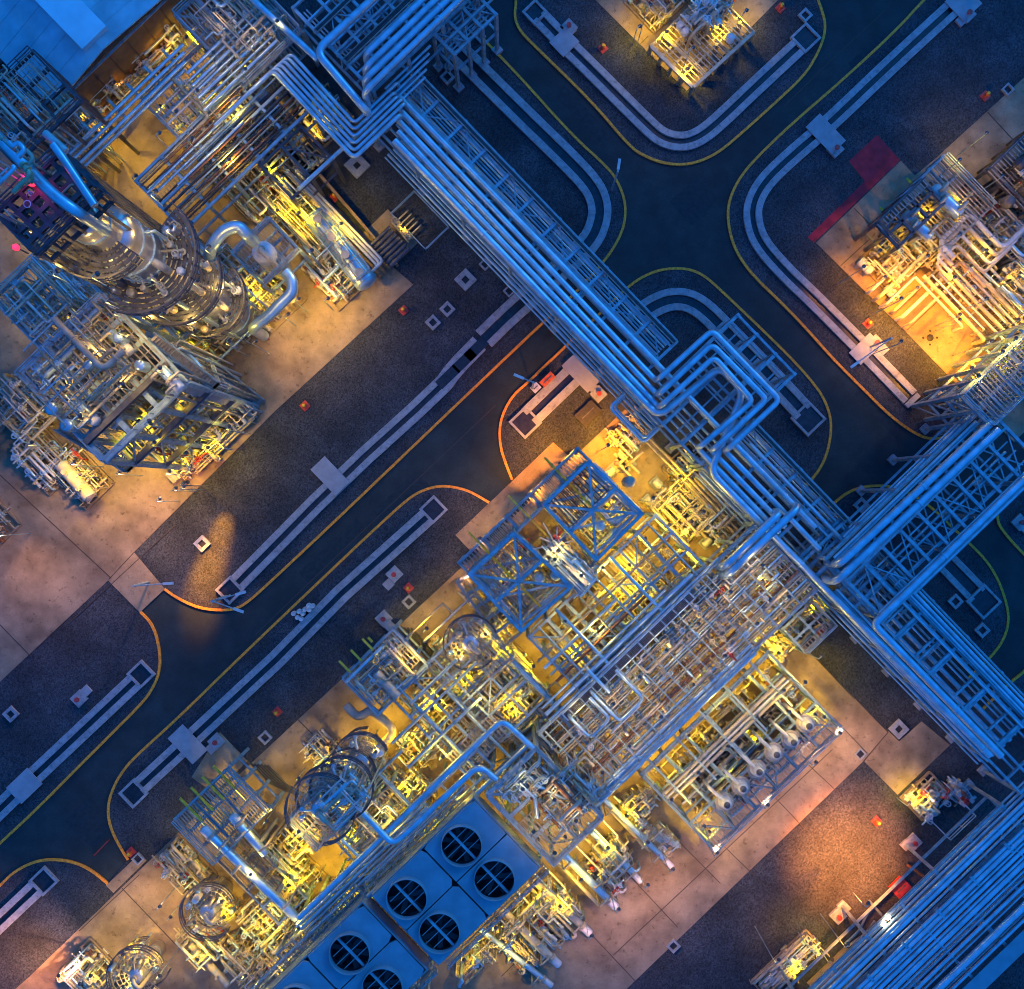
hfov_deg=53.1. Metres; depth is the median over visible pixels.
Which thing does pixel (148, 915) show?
pad joint
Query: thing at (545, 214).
pipe
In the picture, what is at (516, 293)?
pipe
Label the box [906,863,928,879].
raking prop
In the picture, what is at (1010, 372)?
piping unit
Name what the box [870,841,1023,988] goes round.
pipe
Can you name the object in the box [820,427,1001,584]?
pipe
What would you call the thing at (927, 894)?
pipe
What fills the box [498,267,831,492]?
kerb
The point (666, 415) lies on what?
pipe
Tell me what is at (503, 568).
monorail beam
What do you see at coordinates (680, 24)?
flanged stub
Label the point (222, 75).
pipe
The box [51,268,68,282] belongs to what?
work lamp
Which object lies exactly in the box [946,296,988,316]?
work lamp
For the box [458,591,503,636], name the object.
pipe
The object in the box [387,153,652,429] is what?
pipe
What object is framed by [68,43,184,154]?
pipe
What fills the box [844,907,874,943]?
pipe
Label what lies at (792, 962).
piping unit
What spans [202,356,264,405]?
stair flight
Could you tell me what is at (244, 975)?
work lamp
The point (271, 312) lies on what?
pipe
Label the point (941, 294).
pipe
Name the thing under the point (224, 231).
pipe
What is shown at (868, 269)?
horizontal drum
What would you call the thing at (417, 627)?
pipe
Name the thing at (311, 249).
work lamp
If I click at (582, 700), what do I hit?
pipe support beam
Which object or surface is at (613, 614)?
pipe
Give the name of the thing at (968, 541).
pipe
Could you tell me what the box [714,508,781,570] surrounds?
pipe
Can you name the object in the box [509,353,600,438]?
drain channel
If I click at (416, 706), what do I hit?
pipe
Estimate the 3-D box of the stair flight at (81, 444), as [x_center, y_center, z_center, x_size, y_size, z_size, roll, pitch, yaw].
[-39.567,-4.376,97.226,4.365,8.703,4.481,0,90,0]
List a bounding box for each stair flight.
[53,427,129,472]
[122,441,133,471]
[135,439,182,472]
[147,332,218,389]
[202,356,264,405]
[203,357,220,389]
[958,343,1006,388]
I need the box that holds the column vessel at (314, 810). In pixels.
[284,763,360,845]
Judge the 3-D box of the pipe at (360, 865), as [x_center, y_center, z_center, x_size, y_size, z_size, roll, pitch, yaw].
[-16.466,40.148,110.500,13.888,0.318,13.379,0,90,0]
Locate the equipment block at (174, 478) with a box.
[165,471,180,482]
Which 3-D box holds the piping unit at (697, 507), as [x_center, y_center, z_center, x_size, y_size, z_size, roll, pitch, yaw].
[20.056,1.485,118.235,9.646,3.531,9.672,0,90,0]
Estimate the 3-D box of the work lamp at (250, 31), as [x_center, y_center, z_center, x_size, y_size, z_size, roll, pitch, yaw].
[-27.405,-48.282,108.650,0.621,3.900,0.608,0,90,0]
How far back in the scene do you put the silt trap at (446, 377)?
119.48 m
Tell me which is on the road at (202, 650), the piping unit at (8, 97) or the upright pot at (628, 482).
the piping unit at (8, 97)
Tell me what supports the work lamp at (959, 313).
on the concrete pad at (837, 244)
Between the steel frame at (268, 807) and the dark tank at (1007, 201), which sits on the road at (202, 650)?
the steel frame at (268, 807)
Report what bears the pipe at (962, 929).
on the pipe rack at (998, 965)
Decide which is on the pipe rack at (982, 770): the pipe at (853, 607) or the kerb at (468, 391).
the pipe at (853, 607)
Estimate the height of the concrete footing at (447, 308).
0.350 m
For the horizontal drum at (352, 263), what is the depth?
115.71 m
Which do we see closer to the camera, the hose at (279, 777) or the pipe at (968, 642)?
the pipe at (968, 642)
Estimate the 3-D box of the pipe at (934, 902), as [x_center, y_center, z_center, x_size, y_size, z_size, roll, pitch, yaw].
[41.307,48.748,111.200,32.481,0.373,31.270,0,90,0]
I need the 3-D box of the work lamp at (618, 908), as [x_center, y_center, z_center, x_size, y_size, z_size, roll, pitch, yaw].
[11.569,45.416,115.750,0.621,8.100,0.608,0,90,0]
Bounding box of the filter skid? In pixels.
[361,190,449,270]
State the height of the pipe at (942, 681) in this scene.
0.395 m
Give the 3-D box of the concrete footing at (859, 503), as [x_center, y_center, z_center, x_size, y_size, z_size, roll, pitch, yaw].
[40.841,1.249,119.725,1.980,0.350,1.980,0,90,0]
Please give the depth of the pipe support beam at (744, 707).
112.07 m
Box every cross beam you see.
[108,100,125,117]
[126,82,142,100]
[143,66,160,83]
[161,49,178,66]
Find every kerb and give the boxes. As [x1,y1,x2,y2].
[0,611,161,844]
[0,858,108,886]
[107,485,489,859]
[164,39,626,610]
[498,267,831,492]
[514,0,825,165]
[726,0,997,439]
[816,484,1009,678]
[982,669,1023,709]
[996,515,1023,555]
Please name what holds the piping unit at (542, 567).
on the concrete pad at (118, 923)
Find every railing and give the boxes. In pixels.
[749,932,829,984]
[931,780,975,839]
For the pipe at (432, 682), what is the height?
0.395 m
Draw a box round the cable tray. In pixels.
[562,592,694,720]
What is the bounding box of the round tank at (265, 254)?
[252,241,291,280]
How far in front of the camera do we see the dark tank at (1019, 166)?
112.31 m
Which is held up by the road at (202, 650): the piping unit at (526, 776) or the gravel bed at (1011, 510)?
the gravel bed at (1011, 510)
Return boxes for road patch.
[64,799,109,846]
[299,518,365,582]
[373,471,429,519]
[848,30,887,67]
[854,388,907,439]
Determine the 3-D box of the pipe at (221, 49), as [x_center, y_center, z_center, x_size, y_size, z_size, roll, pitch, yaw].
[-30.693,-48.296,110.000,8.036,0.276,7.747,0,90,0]
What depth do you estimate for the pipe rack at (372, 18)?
108.98 m
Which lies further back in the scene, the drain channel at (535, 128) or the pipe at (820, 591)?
the drain channel at (535, 128)
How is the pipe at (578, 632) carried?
attached to the steel frame at (638, 570)
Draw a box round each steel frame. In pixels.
[0,45,139,181]
[0,148,259,348]
[0,251,128,358]
[14,292,259,470]
[102,217,252,346]
[134,57,326,245]
[140,30,282,173]
[171,747,285,865]
[172,0,319,114]
[179,334,262,417]
[215,818,314,925]
[227,92,346,211]
[230,216,313,296]
[274,867,377,969]
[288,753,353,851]
[295,734,495,940]
[339,765,431,867]
[342,619,431,715]
[391,611,550,773]
[428,618,518,717]
[456,575,522,647]
[457,446,591,573]
[467,527,573,632]
[485,725,603,867]
[516,506,595,586]
[526,512,721,707]
[535,521,818,799]
[540,460,643,561]
[637,646,843,852]
[647,0,754,96]
[777,595,837,653]
[853,176,945,260]
[885,152,997,256]
[910,323,1023,435]
[962,131,1023,221]
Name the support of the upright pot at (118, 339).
on the steel frame at (89, 438)
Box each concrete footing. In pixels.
[2,705,19,722]
[131,852,144,865]
[193,535,210,551]
[258,730,272,744]
[344,152,369,178]
[402,594,415,608]
[425,315,440,329]
[439,301,455,316]
[440,69,454,85]
[454,268,476,290]
[479,258,491,270]
[503,284,515,297]
[666,938,680,953]
[798,7,812,22]
[853,497,869,513]
[854,748,866,759]
[888,718,909,738]
[947,593,963,609]
[974,622,990,638]
[1001,82,1014,95]
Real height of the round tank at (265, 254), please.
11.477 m
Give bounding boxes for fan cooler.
[249,875,437,988]
[364,774,548,969]
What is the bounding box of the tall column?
[48,197,256,339]
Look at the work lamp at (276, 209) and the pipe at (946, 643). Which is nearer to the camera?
the pipe at (946, 643)
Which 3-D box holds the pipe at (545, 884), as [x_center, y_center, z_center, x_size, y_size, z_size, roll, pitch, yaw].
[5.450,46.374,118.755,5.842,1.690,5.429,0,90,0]
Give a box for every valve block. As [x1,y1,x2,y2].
[70,684,92,707]
[206,732,225,753]
[375,610,394,631]
[382,565,402,590]
[561,18,577,33]
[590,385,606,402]
[826,145,843,158]
[828,901,850,924]
[874,334,888,354]
[905,832,922,850]
[954,9,976,27]
[1010,513,1023,532]
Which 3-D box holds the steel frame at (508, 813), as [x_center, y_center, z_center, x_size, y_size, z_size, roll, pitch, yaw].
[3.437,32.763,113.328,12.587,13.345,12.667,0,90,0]
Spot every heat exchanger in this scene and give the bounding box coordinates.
[62,397,171,433]
[99,329,163,364]
[150,365,255,417]
[200,825,306,922]
[228,793,284,856]
[479,928,552,987]
[500,907,561,967]
[532,878,592,936]
[561,854,618,909]
[590,830,642,883]
[603,798,673,868]
[888,208,937,245]
[921,182,968,225]
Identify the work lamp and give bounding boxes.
[0,531,30,535]
[28,440,62,448]
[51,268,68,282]
[54,947,84,979]
[70,459,103,466]
[75,413,87,421]
[76,958,101,987]
[86,956,106,979]
[91,271,106,285]
[105,295,118,308]
[116,470,142,475]
[117,328,133,340]
[117,381,132,391]
[144,418,159,427]
[150,189,162,205]
[150,272,162,286]
[150,440,163,447]
[155,365,164,374]
[156,131,167,147]
[156,496,173,501]
[156,888,174,909]
[156,941,184,979]
[159,310,169,321]
[165,224,176,239]
[166,469,191,475]
[172,109,183,127]
[172,486,186,490]
[177,851,200,877]
[180,484,204,489]
[184,480,208,486]
[188,136,198,152]
[193,88,204,106]
[193,278,201,289]
[204,244,213,256]
[209,8,216,24]
[209,51,217,67]
[225,339,248,355]
[225,424,248,434]
[241,67,250,85]
[241,947,259,979]
[247,29,255,49]
[252,339,269,353]
[263,798,282,824]
[273,19,281,39]
[273,208,285,226]
[308,248,321,268]
[316,864,325,883]
[439,743,444,760]
[460,943,465,963]
[529,914,534,936]
[584,912,593,939]
[609,889,620,912]
[636,3,652,45]
[636,823,649,845]
[637,865,649,888]
[661,851,674,872]
[676,45,694,84]
[678,782,694,803]
[694,818,705,829]
[702,835,718,856]
[708,701,721,709]
[749,789,769,808]
[755,927,780,963]
[787,733,801,741]
[794,748,817,765]
[798,932,812,947]
[820,913,849,947]
[838,264,865,283]
[853,893,870,906]
[869,296,903,315]
[873,339,903,353]
[922,793,940,803]
[932,157,961,180]
[933,232,961,250]
[935,312,961,325]
[935,318,961,330]
[935,366,973,379]
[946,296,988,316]
[951,339,993,355]
[956,131,988,156]
[967,173,1004,199]
[976,221,1015,244]
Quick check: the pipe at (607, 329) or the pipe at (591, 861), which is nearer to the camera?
the pipe at (607, 329)
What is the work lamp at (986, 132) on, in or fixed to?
on the concrete pad at (837, 244)
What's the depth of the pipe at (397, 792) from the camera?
111.84 m
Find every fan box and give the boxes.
[689,758,721,792]
[707,742,737,774]
[722,726,754,758]
[740,714,772,745]
[754,697,786,729]
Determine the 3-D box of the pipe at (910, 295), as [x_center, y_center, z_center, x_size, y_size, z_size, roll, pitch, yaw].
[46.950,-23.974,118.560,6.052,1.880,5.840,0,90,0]
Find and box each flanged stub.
[676,20,684,31]
[680,26,688,36]
[689,16,698,24]
[713,18,721,28]
[725,33,734,43]
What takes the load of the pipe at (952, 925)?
on the pipe rack at (998, 965)
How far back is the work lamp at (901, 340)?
113.23 m
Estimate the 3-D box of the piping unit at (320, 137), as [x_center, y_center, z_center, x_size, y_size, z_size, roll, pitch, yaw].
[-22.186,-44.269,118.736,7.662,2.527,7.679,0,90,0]
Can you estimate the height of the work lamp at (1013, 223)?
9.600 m
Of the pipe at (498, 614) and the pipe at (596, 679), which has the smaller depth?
the pipe at (596, 679)
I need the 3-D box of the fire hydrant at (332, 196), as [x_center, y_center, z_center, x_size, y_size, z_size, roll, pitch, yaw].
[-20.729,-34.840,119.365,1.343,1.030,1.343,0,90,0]
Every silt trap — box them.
[435,364,460,388]
[454,349,476,372]
[464,337,488,360]
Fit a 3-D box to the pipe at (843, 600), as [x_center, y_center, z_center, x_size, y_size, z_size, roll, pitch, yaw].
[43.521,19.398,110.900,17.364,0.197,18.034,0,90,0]
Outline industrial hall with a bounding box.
[0,0,207,124]
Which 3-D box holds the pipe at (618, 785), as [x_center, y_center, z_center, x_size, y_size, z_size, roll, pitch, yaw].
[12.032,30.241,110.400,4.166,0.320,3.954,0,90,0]
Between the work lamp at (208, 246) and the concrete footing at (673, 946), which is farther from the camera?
the concrete footing at (673, 946)
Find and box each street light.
[132,581,173,586]
[210,590,245,601]
[212,595,243,612]
[513,373,534,388]
[611,158,620,190]
[850,337,892,368]
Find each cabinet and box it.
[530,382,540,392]
[539,371,555,387]
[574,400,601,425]
[888,875,911,898]
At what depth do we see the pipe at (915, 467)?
110.04 m
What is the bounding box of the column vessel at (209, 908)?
[178,875,239,941]
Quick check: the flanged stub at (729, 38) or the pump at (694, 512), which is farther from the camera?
the pump at (694, 512)
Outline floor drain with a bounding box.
[922,330,937,344]
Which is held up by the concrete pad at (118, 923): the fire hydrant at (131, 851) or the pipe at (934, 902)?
the fire hydrant at (131, 851)
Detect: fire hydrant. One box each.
[125,846,136,857]
[272,706,282,716]
[299,401,309,410]
[329,193,337,201]
[398,305,408,315]
[403,582,413,592]
[597,43,607,53]
[775,2,785,13]
[862,318,873,328]
[871,815,881,826]
[980,90,990,100]
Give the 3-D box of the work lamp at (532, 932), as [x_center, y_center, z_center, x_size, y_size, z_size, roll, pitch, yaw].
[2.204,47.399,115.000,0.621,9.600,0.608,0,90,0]
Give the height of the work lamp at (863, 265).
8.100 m
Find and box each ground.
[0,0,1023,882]
[808,135,899,241]
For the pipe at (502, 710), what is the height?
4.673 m
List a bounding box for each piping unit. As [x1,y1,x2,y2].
[0,58,30,111]
[0,63,123,195]
[0,135,214,330]
[0,255,132,346]
[0,371,57,447]
[0,500,21,545]
[8,423,71,495]
[17,301,191,435]
[46,443,114,509]
[57,937,123,988]
[84,24,184,130]
[103,339,255,448]
[137,347,259,457]
[150,57,258,167]
[152,834,217,897]
[168,399,256,473]
[171,229,283,362]
[171,415,240,479]
[173,920,223,971]
[188,0,302,80]
[189,877,240,934]
[202,127,301,229]
[213,928,267,988]
[229,102,330,195]
[233,874,305,952]
[239,820,326,916]
[240,263,306,339]
[254,908,315,979]
[255,164,360,271]
[276,807,327,866]
[289,82,354,148]
[298,246,360,310]
[299,729,345,771]
[315,743,387,831]
[333,755,432,874]
[345,635,421,703]
[346,854,388,896]
[366,911,432,988]
[372,798,462,907]
[382,763,437,817]
[395,720,448,773]
[397,645,532,760]
[428,628,464,668]
[453,738,496,783]
[455,872,554,987]
[458,619,533,695]
[476,538,560,619]
[481,594,522,635]
[484,667,561,754]
[498,734,554,806]
[498,933,540,974]
[525,902,571,949]
[530,737,606,833]
[537,527,599,598]
[543,882,583,928]
[546,530,713,682]
[550,462,641,548]
[561,548,791,767]
[578,850,625,900]
[580,604,641,660]
[592,832,633,882]
[602,409,650,460]
[605,566,668,634]
[619,782,660,825]
[622,811,662,848]
[624,0,690,33]
[642,466,726,546]
[649,661,800,804]
[651,819,681,856]
[661,442,752,537]
[678,0,734,54]
[695,700,827,830]
[699,500,756,552]
[751,928,822,988]
[752,620,800,667]
[768,573,827,636]
[857,223,935,289]
[887,175,985,270]
[902,771,952,824]
[919,189,1023,316]
[944,776,976,806]
[954,341,1023,409]
[969,250,1023,342]
[972,173,1023,260]
[983,150,1023,212]
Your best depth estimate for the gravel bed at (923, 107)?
119.88 m
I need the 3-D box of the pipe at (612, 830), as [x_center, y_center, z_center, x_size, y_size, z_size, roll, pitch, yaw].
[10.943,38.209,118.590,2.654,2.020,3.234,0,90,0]
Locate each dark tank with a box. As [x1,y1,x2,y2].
[1000,195,1015,209]
[1012,156,1023,170]
[1018,184,1023,196]
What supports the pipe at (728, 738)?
attached to the steel frame at (803, 691)
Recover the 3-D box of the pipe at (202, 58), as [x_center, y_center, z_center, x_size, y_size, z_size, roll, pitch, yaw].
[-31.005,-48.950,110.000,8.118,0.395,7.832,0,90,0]
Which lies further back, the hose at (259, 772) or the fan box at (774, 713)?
the hose at (259, 772)
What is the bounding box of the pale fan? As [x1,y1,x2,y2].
[533,523,577,562]
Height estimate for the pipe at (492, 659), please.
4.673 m
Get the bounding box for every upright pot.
[44,402,64,416]
[60,418,78,432]
[84,360,99,372]
[112,332,129,344]
[134,360,150,372]
[533,570,544,582]
[549,570,559,580]
[592,520,604,530]
[608,527,620,536]
[621,476,635,487]
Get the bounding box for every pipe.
[0,132,111,236]
[28,455,52,480]
[31,452,55,477]
[42,130,68,153]
[49,142,98,207]
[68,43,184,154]
[73,51,184,158]
[79,61,186,163]
[83,68,186,166]
[186,6,256,74]
[189,11,261,80]
[191,17,266,86]
[195,21,268,92]
[197,29,271,98]
[200,36,271,104]
[203,39,277,111]
[203,220,259,261]
[213,71,403,157]
[248,268,297,340]
[249,0,318,62]
[258,57,396,129]
[269,67,406,150]
[273,64,403,143]
[276,60,399,136]
[284,54,400,122]
[295,805,423,928]
[296,127,368,190]
[297,720,534,919]
[300,806,427,930]
[303,190,376,268]
[304,745,527,959]
[304,844,395,931]
[307,186,379,271]
[308,183,382,270]
[308,810,436,931]
[316,0,377,116]
[342,702,396,749]
[357,765,498,844]
[362,0,439,82]
[362,0,451,99]
[362,0,463,110]
[363,0,426,69]
[368,749,402,782]
[372,768,418,814]
[384,44,430,89]
[385,157,649,431]
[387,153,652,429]
[389,52,429,93]
[390,128,809,563]
[390,151,656,427]
[391,661,476,743]
[392,138,992,758]
[393,149,659,424]
[395,61,428,92]
[395,684,419,709]
[396,118,786,528]
[396,123,816,562]
[396,129,780,534]
[398,68,426,95]
[398,627,437,668]
[399,95,816,528]
[399,108,821,550]
[401,626,438,666]
[403,76,425,97]
[403,119,820,552]
[404,92,656,354]
[404,627,431,655]
[407,90,659,352]
[407,627,445,667]
[407,696,481,768]
[408,603,455,636]
[409,88,661,349]
[409,111,825,544]
[409,658,457,704]
[410,627,450,670]
[411,85,663,347]
[413,82,666,345]
[416,80,669,342]
[417,708,493,786]
[423,594,486,642]
[426,732,483,788]
[446,691,510,758]
[455,619,525,672]
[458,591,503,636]
[463,587,506,633]
[467,583,511,627]
[470,650,511,679]
[470,657,529,700]
[485,670,537,706]
[493,925,524,952]
[501,682,565,733]
[501,686,541,711]
[510,659,567,718]
[517,891,552,923]
[521,934,544,960]
[525,882,576,938]
[532,784,579,818]
[534,873,583,919]
[537,541,663,662]
[537,626,605,696]
[541,590,664,708]
[543,599,615,669]
[543,865,565,889]
[544,573,692,715]
[548,557,718,721]
[550,554,675,674]
[555,608,621,679]
[556,592,648,682]
[556,861,603,905]
[567,696,609,737]
[570,636,631,695]
[570,841,626,892]
[573,591,639,660]
[578,830,612,869]
[582,588,706,708]
[584,664,610,693]
[587,822,640,871]
[588,593,714,714]
[590,669,642,721]
[593,648,753,800]
[595,577,658,643]
[595,652,756,807]
[596,644,751,791]
[596,814,618,839]
[604,804,651,851]
[605,757,641,792]
[609,556,677,624]
[610,392,659,442]
[613,795,639,825]
[614,396,655,438]
[617,756,644,781]
[628,539,692,605]
[645,441,744,541]
[645,521,713,591]
[650,438,747,539]
[661,676,785,795]
[664,567,688,590]
[666,680,788,798]
[668,683,791,801]
[696,476,978,764]
[699,472,981,761]
[702,470,982,758]
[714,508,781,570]
[716,502,800,578]
[740,441,837,543]
[743,439,827,527]
[745,437,839,533]
[747,434,841,532]
[748,442,842,540]
[749,431,845,530]
[752,430,847,528]
[810,781,1023,985]
[814,793,1019,988]
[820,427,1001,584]
[820,793,1023,988]
[823,419,992,567]
[827,800,1023,988]
[829,598,988,761]
[833,420,977,559]
[833,805,1023,988]
[834,591,993,756]
[835,588,993,754]
[836,423,978,559]
[842,414,970,537]
[843,815,1023,988]
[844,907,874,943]
[848,920,875,946]
[849,415,965,527]
[853,578,1011,741]
[856,827,1023,988]
[857,595,1005,746]
[862,833,1023,988]
[865,256,906,294]
[867,457,1010,592]
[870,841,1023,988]
[871,251,926,301]
[872,474,1023,758]
[876,846,1023,988]
[877,591,1016,734]
[878,277,914,308]
[878,472,1023,612]
[885,451,1006,566]
[885,855,1023,988]
[887,577,1022,717]
[888,261,945,313]
[888,575,1023,717]
[889,574,1023,714]
[890,585,1023,723]
[890,860,1023,988]
[892,570,1023,709]
[893,575,1023,710]
[894,260,959,320]
[897,568,1023,700]
[900,869,1023,988]
[901,281,953,327]
[903,603,1023,728]
[906,875,1023,988]
[913,487,1023,595]
[914,883,1023,988]
[915,276,963,331]
[922,275,984,345]
[923,892,1023,988]
[931,274,984,335]
[932,901,1023,988]
[936,245,1011,280]
[937,235,1017,272]
[938,224,1023,266]
[939,214,1023,258]
[939,273,997,332]
[947,272,1005,337]
[949,917,1023,988]
[955,271,1005,327]
[963,270,1018,325]
[972,267,1023,323]
[981,267,1023,312]
[990,268,1020,300]
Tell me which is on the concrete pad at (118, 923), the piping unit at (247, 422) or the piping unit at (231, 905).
the piping unit at (231, 905)
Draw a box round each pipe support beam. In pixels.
[545,730,604,791]
[556,720,615,781]
[568,708,627,769]
[579,697,638,759]
[591,686,650,747]
[602,675,661,736]
[614,664,673,725]
[625,653,684,714]
[637,642,696,703]
[648,631,707,692]
[648,759,691,804]
[660,620,719,681]
[672,608,730,670]
[673,735,716,779]
[683,597,742,659]
[695,586,754,647]
[698,710,741,755]
[706,575,765,637]
[723,570,777,625]
[724,686,767,731]
[729,553,788,614]
[741,542,800,603]
[749,661,792,706]
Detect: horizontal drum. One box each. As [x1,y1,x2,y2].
[55,459,95,501]
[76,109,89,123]
[188,942,230,987]
[304,206,376,290]
[373,665,404,699]
[854,257,874,276]
[879,284,899,301]
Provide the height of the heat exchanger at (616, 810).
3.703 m
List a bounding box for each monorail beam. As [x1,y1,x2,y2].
[179,797,202,821]
[190,787,213,810]
[201,776,224,799]
[212,765,235,789]
[339,660,350,672]
[350,649,362,661]
[361,638,373,650]
[468,531,540,606]
[508,495,597,588]
[544,457,605,521]
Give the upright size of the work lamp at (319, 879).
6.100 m
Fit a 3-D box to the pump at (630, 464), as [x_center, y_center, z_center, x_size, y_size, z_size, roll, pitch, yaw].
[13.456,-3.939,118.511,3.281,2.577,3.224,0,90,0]
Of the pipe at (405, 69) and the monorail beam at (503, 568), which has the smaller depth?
the monorail beam at (503, 568)
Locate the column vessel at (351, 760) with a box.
[308,746,376,821]
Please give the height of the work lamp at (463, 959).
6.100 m
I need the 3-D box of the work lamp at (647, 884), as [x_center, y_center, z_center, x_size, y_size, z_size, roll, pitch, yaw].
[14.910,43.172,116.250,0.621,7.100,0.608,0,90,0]
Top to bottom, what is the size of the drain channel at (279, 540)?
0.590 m
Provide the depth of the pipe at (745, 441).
112.92 m
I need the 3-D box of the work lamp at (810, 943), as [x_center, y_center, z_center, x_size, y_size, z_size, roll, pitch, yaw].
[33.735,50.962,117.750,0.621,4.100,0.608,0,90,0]
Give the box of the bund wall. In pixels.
[293,173,398,278]
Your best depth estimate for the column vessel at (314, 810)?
105.74 m
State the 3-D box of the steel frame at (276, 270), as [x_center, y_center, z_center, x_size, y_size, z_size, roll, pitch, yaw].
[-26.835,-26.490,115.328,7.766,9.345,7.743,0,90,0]
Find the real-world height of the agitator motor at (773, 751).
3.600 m
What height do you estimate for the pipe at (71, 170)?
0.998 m
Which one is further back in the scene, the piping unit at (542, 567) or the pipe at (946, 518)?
the piping unit at (542, 567)
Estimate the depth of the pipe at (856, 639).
115.11 m
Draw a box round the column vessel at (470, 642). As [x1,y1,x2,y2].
[443,614,495,670]
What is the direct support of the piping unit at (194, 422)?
on the concrete pad at (52, 577)
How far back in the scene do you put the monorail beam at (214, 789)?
111.47 m
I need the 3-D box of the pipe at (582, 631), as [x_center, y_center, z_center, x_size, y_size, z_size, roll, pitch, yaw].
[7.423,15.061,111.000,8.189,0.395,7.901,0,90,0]
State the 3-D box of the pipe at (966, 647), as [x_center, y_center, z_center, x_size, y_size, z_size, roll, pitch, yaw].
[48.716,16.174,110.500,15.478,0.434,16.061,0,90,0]
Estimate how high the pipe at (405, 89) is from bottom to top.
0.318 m
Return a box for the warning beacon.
[12,244,28,253]
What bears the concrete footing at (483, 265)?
on the road at (202, 650)
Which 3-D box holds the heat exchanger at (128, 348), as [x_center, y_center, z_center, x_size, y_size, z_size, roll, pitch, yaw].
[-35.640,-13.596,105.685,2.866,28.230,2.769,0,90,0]
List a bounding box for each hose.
[250,762,291,793]
[253,763,293,793]
[257,764,302,796]
[260,764,300,794]
[264,765,294,790]
[267,765,303,794]
[788,612,809,633]
[793,618,814,637]
[799,624,820,644]
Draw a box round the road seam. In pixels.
[256,405,495,633]
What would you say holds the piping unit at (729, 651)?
on the concrete pad at (118, 923)
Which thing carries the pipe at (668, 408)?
on the pipe rack at (379, 145)
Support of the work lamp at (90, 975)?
on the concrete pad at (118, 923)
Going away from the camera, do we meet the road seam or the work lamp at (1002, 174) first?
the work lamp at (1002, 174)
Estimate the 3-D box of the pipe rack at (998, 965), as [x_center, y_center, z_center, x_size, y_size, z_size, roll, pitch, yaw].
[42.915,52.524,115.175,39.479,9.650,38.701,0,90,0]
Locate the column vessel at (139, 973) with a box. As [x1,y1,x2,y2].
[106,932,170,988]
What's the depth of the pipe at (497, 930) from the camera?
117.88 m
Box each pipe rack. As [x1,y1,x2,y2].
[291,0,492,133]
[367,71,677,391]
[431,0,502,92]
[632,313,796,467]
[692,418,849,566]
[773,509,887,610]
[779,778,1023,988]
[789,527,1023,794]
[793,404,1023,621]
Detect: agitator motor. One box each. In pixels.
[703,779,733,810]
[719,763,749,794]
[734,749,765,777]
[751,730,782,760]
[768,718,799,748]
[783,702,814,732]
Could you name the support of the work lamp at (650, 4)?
on the concrete pad at (624, 16)
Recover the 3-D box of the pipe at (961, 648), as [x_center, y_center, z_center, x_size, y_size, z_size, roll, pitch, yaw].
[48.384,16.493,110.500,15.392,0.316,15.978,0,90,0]
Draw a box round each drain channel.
[0,659,155,821]
[0,865,59,934]
[118,495,447,808]
[215,337,485,604]
[441,35,610,346]
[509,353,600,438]
[522,0,821,150]
[626,288,825,436]
[743,0,981,407]
[940,556,1001,619]
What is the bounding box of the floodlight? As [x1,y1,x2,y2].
[868,900,892,926]
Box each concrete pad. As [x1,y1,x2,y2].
[0,11,412,680]
[16,409,886,988]
[106,859,146,892]
[108,553,164,611]
[192,733,246,792]
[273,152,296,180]
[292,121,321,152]
[456,442,567,549]
[570,589,596,620]
[595,572,612,596]
[596,0,777,90]
[610,544,645,578]
[638,524,667,553]
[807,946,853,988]
[816,78,1023,441]
[827,971,862,988]
[864,721,949,794]
[899,780,939,820]
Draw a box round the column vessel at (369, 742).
[331,726,390,789]
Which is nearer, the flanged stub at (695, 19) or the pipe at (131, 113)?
the pipe at (131, 113)
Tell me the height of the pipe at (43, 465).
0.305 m
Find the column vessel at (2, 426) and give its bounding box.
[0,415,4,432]
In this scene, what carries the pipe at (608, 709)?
on the steel frame at (638, 570)
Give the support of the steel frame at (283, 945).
on the concrete pad at (118, 923)
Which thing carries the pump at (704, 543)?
on the concrete pad at (118, 923)
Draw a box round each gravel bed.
[0,0,623,840]
[0,270,1023,988]
[516,0,823,162]
[729,0,1023,436]
[995,491,1023,551]
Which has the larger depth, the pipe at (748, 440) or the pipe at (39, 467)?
the pipe at (39, 467)
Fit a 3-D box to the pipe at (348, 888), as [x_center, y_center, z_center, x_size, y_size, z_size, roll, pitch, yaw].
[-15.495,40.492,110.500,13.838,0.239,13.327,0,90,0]
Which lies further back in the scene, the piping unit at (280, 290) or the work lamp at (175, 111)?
the piping unit at (280, 290)
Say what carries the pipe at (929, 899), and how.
on the pipe rack at (998, 965)
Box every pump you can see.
[604,454,630,477]
[613,448,643,473]
[640,493,669,518]
[649,475,678,494]
[662,489,691,507]
[672,504,701,522]
[686,515,707,538]
[697,530,727,549]
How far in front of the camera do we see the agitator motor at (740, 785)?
112.63 m
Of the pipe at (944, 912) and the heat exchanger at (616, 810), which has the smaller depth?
the pipe at (944, 912)
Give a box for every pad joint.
[0,475,109,576]
[0,625,31,656]
[68,525,175,623]
[79,875,138,930]
[109,552,133,578]
[122,888,174,943]
[594,937,634,980]
[613,749,832,954]
[626,872,676,926]
[680,843,719,882]
[717,840,765,886]
[775,797,805,829]
[806,648,853,698]
[806,762,840,794]
[840,234,874,265]
[864,732,887,760]
[907,298,940,329]
[987,112,1022,150]
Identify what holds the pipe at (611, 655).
attached to the steel frame at (638, 570)

